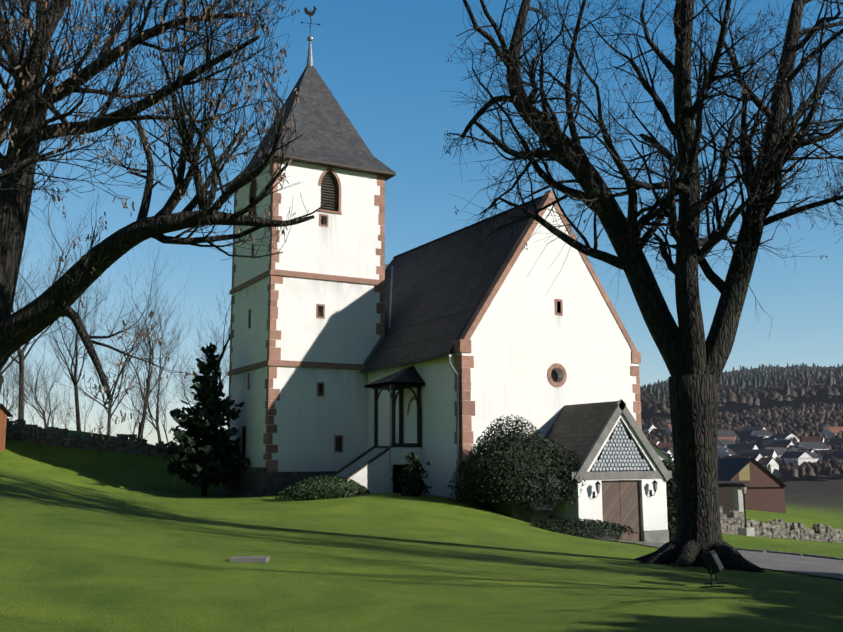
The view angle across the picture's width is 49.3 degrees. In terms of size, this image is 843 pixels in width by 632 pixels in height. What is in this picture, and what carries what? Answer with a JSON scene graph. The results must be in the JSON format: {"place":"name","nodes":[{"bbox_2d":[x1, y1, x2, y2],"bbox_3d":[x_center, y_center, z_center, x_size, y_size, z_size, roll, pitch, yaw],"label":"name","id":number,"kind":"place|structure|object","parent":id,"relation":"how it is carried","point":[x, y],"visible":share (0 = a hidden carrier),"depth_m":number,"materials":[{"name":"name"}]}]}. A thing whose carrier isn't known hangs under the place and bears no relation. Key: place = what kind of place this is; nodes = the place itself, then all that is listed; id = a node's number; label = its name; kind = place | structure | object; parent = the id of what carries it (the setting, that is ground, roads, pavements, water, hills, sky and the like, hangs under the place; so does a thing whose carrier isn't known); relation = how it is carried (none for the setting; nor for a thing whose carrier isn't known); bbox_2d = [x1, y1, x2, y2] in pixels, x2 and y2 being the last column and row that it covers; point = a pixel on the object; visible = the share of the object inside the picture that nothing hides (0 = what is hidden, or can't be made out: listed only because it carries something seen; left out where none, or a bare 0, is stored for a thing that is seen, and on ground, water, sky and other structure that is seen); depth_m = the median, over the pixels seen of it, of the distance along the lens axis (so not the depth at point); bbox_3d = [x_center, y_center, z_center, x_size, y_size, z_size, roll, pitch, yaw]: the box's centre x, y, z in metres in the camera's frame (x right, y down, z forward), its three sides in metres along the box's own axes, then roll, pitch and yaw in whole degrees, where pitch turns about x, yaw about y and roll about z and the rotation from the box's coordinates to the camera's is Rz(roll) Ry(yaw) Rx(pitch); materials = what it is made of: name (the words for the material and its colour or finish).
{"place":"outdoors","nodes":[
{"label":"outdoors","id":0,"kind":"place"},
{"bbox_2d":[212,491,475,503],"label":"gravel","id":1,"kind":"structure","parent":0,"point":[222,493],"depth_m":44.90,"materials":[{"name":"grey gravel"}]},
{"bbox_2d":[390,384,390,492],"bbox_3d":[-1.297,5.065,38.067,0.050,4.666,0.043,5,-10,-29],"label":"porch rain pipe","id":2,"kind":"object","parent":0,"point":[390,438],"visible":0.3,"depth_m":38.05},
{"bbox_2d":[0,397,842,631],"bbox_3d":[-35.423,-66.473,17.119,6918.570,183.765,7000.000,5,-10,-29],"label":"ground","id":3,"kind":"structure","parent":0,"point":[95,540],"depth_m":15.10,"materials":[{"name":"green plant"}]},
{"bbox_2d":[0,403,12,451],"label":"garden shed","id":4,"kind":"structure","parent":3,"relation":"on","point":[5,413],"depth_m":46.85,"materials":[{"name":"brown wood"}]},
{"bbox_2d":[9,388,17,423],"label":"scrub","id":5,"kind":"object","parent":3,"relation":"on","point":[14,407],"visible":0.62,"depth_m":75.75,"materials":[{"name":"brown plant"}]},
{"bbox_2d":[1,360,38,414],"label":"bare tree","id":6,"kind":"object","parent":3,"relation":"on","point":[17,389],"visible":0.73,"depth_m":75.61,"materials":[{"name":"brown plant"}]},
{"bbox_2d":[0,348,42,411],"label":"bare tree","id":7,"kind":"object","parent":3,"relation":"on","point":[8,390],"visible":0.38,"depth_m":98.06,"materials":[{"name":"brown plant"}]},
{"bbox_2d":[13,210,37,308],"bbox_3d":[-28.985,-1.373,59.656,6.546,17.543,9.924,0,-9,2],"label":"bare tree","id":8,"kind":"object","parent":3,"relation":"on","point":[20,283],"visible":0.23,"depth_m":62.67,"materials":[{"name":"brown plant"}]},
{"bbox_2d":[8,369,52,424],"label":"bare tree","id":9,"kind":"object","parent":3,"relation":"on","point":[32,409],"visible":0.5,"depth_m":95.93,"materials":[{"name":"brown plant"}]},
{"bbox_2d":[3,322,67,427],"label":"bare tree","id":10,"kind":"object","parent":3,"relation":"on","point":[42,409],"visible":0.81,"depth_m":87.36,"materials":[{"name":"brown plant"}]},
{"bbox_2d":[26,376,62,426],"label":"bare tree","id":11,"kind":"object","parent":3,"relation":"on","point":[55,405],"visible":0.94,"depth_m":66.78,"materials":[{"name":"brown plant"}]},
{"bbox_2d":[1,217,89,374],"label":"bare tree","id":12,"kind":"object","parent":3,"relation":"on","point":[7,366],"visible":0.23,"depth_m":70.91,"materials":[{"name":"brown plant"}]},
{"bbox_2d":[32,359,73,427],"bbox_3d":[-23.805,4.971,59.118,2.618,5.080,1.378,-3,-9,18],"label":"bare tree","id":13,"kind":"object","parent":3,"relation":"on","point":[48,397],"visible":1,"depth_m":59.34,"materials":[{"name":"brown plant"}]},
{"bbox_2d":[39,384,73,426],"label":"bare tree","id":14,"kind":"object","parent":3,"relation":"on","point":[56,410],"visible":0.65,"depth_m":93.92,"materials":[{"name":"brown plant"}]},
{"bbox_2d":[43,381,73,428],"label":"scrub","id":15,"kind":"object","parent":3,"relation":"on","point":[61,414],"visible":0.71,"depth_m":93.09,"materials":[{"name":"brown plant"}]},
{"bbox_2d":[10,144,114,419],"bbox_3d":[-26.620,-3.667,63.873,11.386,23.598,11.633,5,-10,-29],"label":"bare tree","id":16,"kind":"object","parent":3,"relation":"on","point":[21,356],"visible":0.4,"depth_m":61.33,"materials":[{"name":"grey plant"}]},
{"bbox_2d":[13,203,125,430],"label":"bare tree","id":17,"kind":"object","parent":3,"relation":"on","point":[75,381],"visible":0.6,"depth_m":67.02,"materials":[{"name":"grey plant"}]},
{"bbox_2d":[54,385,85,428],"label":"scrub","id":18,"kind":"object","parent":3,"relation":"on","point":[67,411],"visible":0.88,"depth_m":84.61,"materials":[{"name":"brown plant"}]},
{"bbox_2d":[62,360,97,431],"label":"bare tree","id":19,"kind":"object","parent":3,"relation":"on","point":[84,406],"visible":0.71,"depth_m":89.05,"materials":[{"name":"brown plant"}]},
{"bbox_2d":[85,404,111,432],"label":"scrub","id":20,"kind":"object","parent":3,"relation":"on","point":[101,422],"visible":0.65,"depth_m":88.11,"materials":[{"name":"brown plant"}]},
{"bbox_2d":[5,418,198,458],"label":"dry stone wall","id":21,"kind":"structure","parent":3,"relation":"on","point":[19,430],"depth_m":48.75,"materials":[{"name":"grey stone"}]},
{"bbox_2d":[47,206,181,434],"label":"bare tree","id":22,"kind":"object","parent":3,"relation":"on","point":[109,407],"visible":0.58,"depth_m":93.65,"materials":[{"name":"brown plant"}]},
{"bbox_2d":[44,244,193,438],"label":"bare tree","id":23,"kind":"object","parent":3,"relation":"on","point":[151,351],"visible":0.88,"depth_m":65.67,"materials":[{"name":"grey plant"}]},
{"bbox_2d":[127,404,155,433],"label":"scrub","id":24,"kind":"object","parent":3,"relation":"on","point":[141,417],"visible":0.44,"depth_m":77.52,"materials":[{"name":"brown plant"}]},
{"bbox_2d":[132,409,160,438],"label":"scrub","id":25,"kind":"object","parent":3,"relation":"on","point":[149,423],"visible":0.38,"depth_m":74.19,"materials":[{"name":"brown plant"}]},
{"bbox_2d":[120,339,173,433],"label":"bare tree","id":26,"kind":"object","parent":3,"relation":"on","point":[138,394],"visible":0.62,"depth_m":67.31,"materials":[{"name":"brown plant"}]},
{"bbox_2d":[130,358,170,440],"bbox_3d":[-16.544,5.037,55.596,4.215,5.418,1.916,-8,-11,40],"label":"bare tree","id":27,"kind":"object","parent":3,"relation":"on","point":[142,404],"visible":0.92,"depth_m":56.06,"materials":[{"name":"brown plant"}]},
{"bbox_2d":[108,267,199,440],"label":"bare tree","id":28,"kind":"object","parent":3,"relation":"on","point":[157,429],"visible":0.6,"depth_m":84.34,"materials":[{"name":"brown plant"}]},
{"bbox_2d":[143,335,174,446],"bbox_3d":[-18.676,5.387,65.210,2.521,8.671,3.785,1,-9,-9],"label":"bare tree","id":29,"kind":"object","parent":3,"relation":"on","point":[164,409],"visible":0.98,"depth_m":64.40,"materials":[{"name":"brown plant"}]},
{"bbox_2d":[0,0,330,426],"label":"ash tree","id":30,"kind":"object","parent":3,"relation":"on","point":[24,112],"visible":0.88,"depth_m":11.99,"materials":[{"name":"brown plant"}]},
{"bbox_2d":[0,0,302,439],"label":"dry leaves","id":31,"kind":"object","parent":30,"relation":"attached to","point":[108,39],"visible":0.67,"depth_m":11.38,"materials":[{"name":"brown plant"}]},
{"bbox_2d":[161,303,229,407],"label":"bare tree","id":32,"kind":"object","parent":3,"relation":"on","point":[198,368],"visible":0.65,"depth_m":73.13,"materials":[{"name":"brown plant"}]},
{"bbox_2d":[171,353,227,428],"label":"bare tree","id":33,"kind":"object","parent":3,"relation":"on","point":[191,389],"visible":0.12,"depth_m":91.63,"materials":[{"name":"brown plant"}]},
{"bbox_2d":[156,342,250,495],"bbox_3d":[-10.175,4.890,43.692,4.306,7.372,4.507,5,-10,-29],"label":"conifer tree","id":34,"kind":"object","parent":3,"relation":"on","point":[200,470],"depth_m":43.08,"materials":[{"name":"green plant"}]},
{"bbox_2d":[195,290,230,409],"bbox_3d":[-11.121,1.912,52.896,3.659,12.879,5.086,5,-10,-29],"label":"bare tree","id":35,"kind":"object","parent":3,"relation":"on","point":[224,349],"visible":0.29,"depth_m":52.59,"materials":[{"name":"brown plant"}]},
{"bbox_2d":[229,556,269,562],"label":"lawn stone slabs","id":36,"kind":"structure","parent":3,"relation":"on","point":[255,559],"depth_m":14.89,"materials":[{"name":"grey stone"}]},
{"bbox_2d":[222,467,335,496],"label":"tower plinth","id":37,"kind":"structure","parent":3,"relation":"on","point":[257,481],"depth_m":41.57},
{"bbox_2d":[229,160,384,471],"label":"tower walls","id":38,"kind":"structure","parent":3,"relation":"on","point":[309,423],"depth_m":43.53,"materials":[{"name":"white paint"}]},
{"bbox_2d":[253,173,337,450],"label":"tower windows","id":39,"kind":"structure","parent":38,"relation":"in","point":[328,189],"depth_m":44.69,"materials":[{"name":"brown wood"}]},
{"bbox_2d":[227,158,386,471],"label":"trim","id":40,"kind":"structure","parent":38,"relation":"attached to","point":[273,361],"depth_m":43.13,"materials":[{"name":"brown stone"}]},
{"bbox_2d":[224,153,395,190],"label":"roof eaves","id":41,"kind":"object","parent":38,"relation":"attached to","point":[387,175],"visible":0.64,"depth_m":44.63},
{"bbox_2d":[238,64,395,176],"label":"tower roof","id":42,"kind":"structure","parent":38,"relation":"on","point":[326,128],"depth_m":45.98,"materials":[{"name":"grey tile"}]},
{"bbox_2d":[300,6,320,70],"bbox_3d":[-5.855,-14.607,48.384,0.792,3.670,0.792,15,-17,-59],"label":"weather vane","id":43,"kind":"object","parent":42,"relation":"on","point":[310,40],"visible":0.9,"depth_m":48.30,"materials":[{"name":"silver metal"}]},
{"bbox_2d":[240,217,561,397],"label":"wall stains","id":44,"kind":"object","parent":38,"relation":"attached to","point":[357,304],"depth_m":43.60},
{"bbox_2d":[272,475,369,499],"bbox_3d":[-3.658,6.751,35.582,4.867,1.203,2.736,11,-14,-52],"label":"box hedge","id":45,"kind":"object","parent":3,"relation":"on","point":[316,488],"visible":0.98,"depth_m":34.80,"materials":[{"name":"green plant"}]},
{"bbox_2d":[323,446,421,493],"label":"porch stairs","id":46,"kind":"structure","parent":3,"relation":"on","point":[369,469],"depth_m":38.22,"materials":[{"name":"white paint"}]},
{"bbox_2d":[373,384,421,445],"bbox_3d":[-1.039,4.285,39.708,1.408,2.625,2.004,5,-10,-29],"label":"porch timber","id":47,"kind":"object","parent":46,"relation":"on","point":[399,387],"visible":0.9,"depth_m":39.30,"materials":[{"name":"brown wood"}]},
{"bbox_2d":[364,366,424,387],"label":"porch roof","id":48,"kind":"structure","parent":47,"relation":"on","point":[410,375],"depth_m":39.30,"materials":[{"name":"black tile"}]},
{"bbox_2d":[391,451,431,495],"bbox_3d":[-0.342,6.247,35.921,1.517,1.908,1.357,5,-10,-29],"label":"shrub","id":49,"kind":"object","parent":3,"relation":"on","point":[415,485],"depth_m":35.87,"materials":[{"name":"green plant"}]},
{"bbox_2d":[368,201,640,502],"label":"nave walls","id":50,"kind":"structure","parent":3,"relation":"on","point":[523,338],"depth_m":38.95,"materials":[{"name":"white paint"}]},
{"bbox_2d":[359,355,459,495],"bbox_3d":[-0.710,4.887,39.899,0.507,5.612,8.332,5,-10,-29],"label":"rain gutter","id":51,"kind":"object","parent":50,"relation":"attached to","point":[458,404],"visible":0.96,"depth_m":36.69,"materials":[{"name":"grey metal"}]},
{"bbox_2d":[361,198,541,370],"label":"church roof","id":52,"kind":"structure","parent":50,"relation":"on","point":[427,284],"depth_m":42.53,"materials":[{"name":"grey tile"}]},
{"bbox_2d":[363,195,542,367],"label":"roof trim","id":53,"kind":"structure","parent":52,"relation":"on","point":[377,344],"depth_m":44.77,"materials":[{"name":"grey metal"}]},
{"bbox_2d":[407,189,641,501],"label":"trim","id":54,"kind":"structure","parent":50,"relation":"attached to","point":[462,343],"depth_m":38.23,"materials":[{"name":"brown stone"}]},
{"bbox_2d":[551,369,557,381],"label":"nave openings","id":55,"kind":"object","parent":50,"relation":"in","point":[554,375],"visible":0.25,"depth_m":39.37,"materials":[{"name":"black glass"}]},
{"bbox_2d":[447,414,586,523],"bbox_3d":[3.597,6.011,34.974,5.234,4.477,3.793,5,-10,-29],"label":"yew bush","id":56,"kind":"object","parent":3,"relation":"on","point":[515,475],"visible":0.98,"depth_m":33.74,"materials":[{"name":"green plant"}]},
{"bbox_2d":[528,518,637,540],"bbox_3d":[5.385,7.758,32.857,5.989,1.074,2.506,5,-10,-29],"label":"ivy mound","id":57,"kind":"object","parent":3,"relation":"on","point":[592,528],"visible":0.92,"depth_m":32.55,"materials":[{"name":"green plant"}]},
{"bbox_2d":[545,413,667,540],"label":"annex walls","id":58,"kind":"structure","parent":3,"relation":"on","point":[653,511],"depth_m":35.73,"materials":[{"name":"white paint"}]},
{"bbox_2d":[539,401,669,481],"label":"annex roof","id":59,"kind":"structure","parent":58,"relation":"on","point":[576,428],"depth_m":36.62,"materials":[{"name":"grey tile"}]},
{"bbox_2d":[574,399,671,482],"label":"annex barge boards","id":60,"kind":"object","parent":59,"relation":"attached to","point":[620,407],"visible":0.89,"depth_m":35.79,"materials":[{"name":"grey wood"}]},
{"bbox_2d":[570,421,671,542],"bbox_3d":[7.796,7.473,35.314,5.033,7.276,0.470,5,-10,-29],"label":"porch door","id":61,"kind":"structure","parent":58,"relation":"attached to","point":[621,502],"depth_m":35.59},
{"bbox_2d":[592,420,649,470],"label":"shingles","id":62,"kind":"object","parent":58,"relation":"in","point":[620,453],"depth_m":35.75,"materials":[{"name":"grey tile"}]},
{"bbox_2d":[593,480,657,497],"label":"wall lanterns","id":63,"kind":"object","parent":58,"relation":"attached to","point":[598,484],"visible":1,"depth_m":34.69,"materials":[{"name":"black metal"}]},
{"bbox_2d":[439,0,842,572],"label":"ash tree","id":64,"kind":"object","parent":3,"relation":"on","point":[694,361],"visible":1,"depth_m":19.50,"materials":[{"name":"brown plant"}]},
{"bbox_2d":[442,0,842,280],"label":"leaves","id":65,"kind":"object","parent":64,"relation":"attached to","point":[746,91],"visible":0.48,"depth_m":18.58,"materials":[{"name":"brown plant"}]},
{"bbox_2d":[648,440,673,465],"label":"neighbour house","id":66,"kind":"structure","parent":3,"relation":"on","point":[661,454],"depth_m":120.60,"materials":[{"name":"green"}]},
{"bbox_2d":[661,459,676,540],"bbox_3d":[10.327,7.652,37.754,2.769,3.527,2.657,5,-10,-29],"label":"yew bush","id":67,"kind":"object","parent":3,"relation":"on","point":[671,499],"visible":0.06,"depth_m":36.99,"materials":[{"name":"green plant"}]},
{"bbox_2d":[575,535,842,578],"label":"path paving","id":68,"kind":"structure","parent":3,"relation":"on","point":[825,567],"depth_m":22.87,"materials":[{"name":"grey asphalt"}]},
{"bbox_2d":[698,550,727,587],"bbox_3d":[4.476,3.881,14.111,0.363,0.541,0.442,-5,-10,27],"label":"floodlight","id":69,"kind":"object","parent":3,"relation":"on","point":[712,563],"visible":0.98,"depth_m":13.97,"materials":[{"name":"black metal"}]},
{"bbox_2d":[718,481,747,516],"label":"shed","id":70,"kind":"structure","parent":3,"relation":"on","point":[731,497],"depth_m":57.05,"materials":[{"name":"grey wood"}]},
{"bbox_2d":[640,366,842,414],"bbox_3d":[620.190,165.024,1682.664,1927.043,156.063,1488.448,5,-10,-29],"label":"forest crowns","id":71,"kind":"object","parent":3,"relation":"on","point":[747,395],"visible":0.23,"depth_m":717.25,"materials":[{"name":"plant"}]},
{"bbox_2d":[640,362,842,401],"bbox_3d":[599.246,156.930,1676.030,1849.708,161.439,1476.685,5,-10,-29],"label":"forest","id":72,"kind":"object","parent":3,"relation":"on","point":[756,379],"visible":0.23,"depth_m":885.37,"materials":[{"name":"green plant"}]},
{"bbox_2d":[641,396,842,476],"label":"hillside trees","id":73,"kind":"object","parent":3,"relation":"on","point":[804,416],"visible":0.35,"depth_m":619.64,"materials":[{"name":"plant"}]},
{"bbox_2d":[641,424,842,477],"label":"village houses","id":74,"kind":"structure","parent":3,"relation":"on","point":[768,451],"depth_m":490.28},
{"bbox_2d":[738,483,754,535],"bbox_3d":[17.396,10.537,49.447,0.600,3.090,0.600,5,-10,-29],"label":"street lantern","id":75,"kind":"object","parent":3,"relation":"on","point":[745,530],"visible":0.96,"depth_m":49.28,"materials":[{"name":"metal"}]},
{"bbox_2d":[718,458,786,512],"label":"red barn","id":76,"kind":"structure","parent":3,"relation":"on","point":[765,489],"depth_m":141.96,"materials":[{"name":"red wood"}]},
{"bbox_2d":[720,506,842,542],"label":"stone wall","id":77,"kind":"structure","parent":3,"relation":"on","point":[732,522],"depth_m":52.33,"materials":[{"name":"grey stone"}]},
{"bbox_2d":[736,548,842,559],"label":"path kerb","id":78,"kind":"structure","parent":3,"relation":"on","point":[799,554],"depth_m":29.64,"materials":[{"name":"grey stone"}]},
{"bbox_2d":[0,0,842,446],"label":"sky","id":79,"kind":"structure","parent":0,"point":[383,62],"materials":[{"name":"blue"}]}
]}

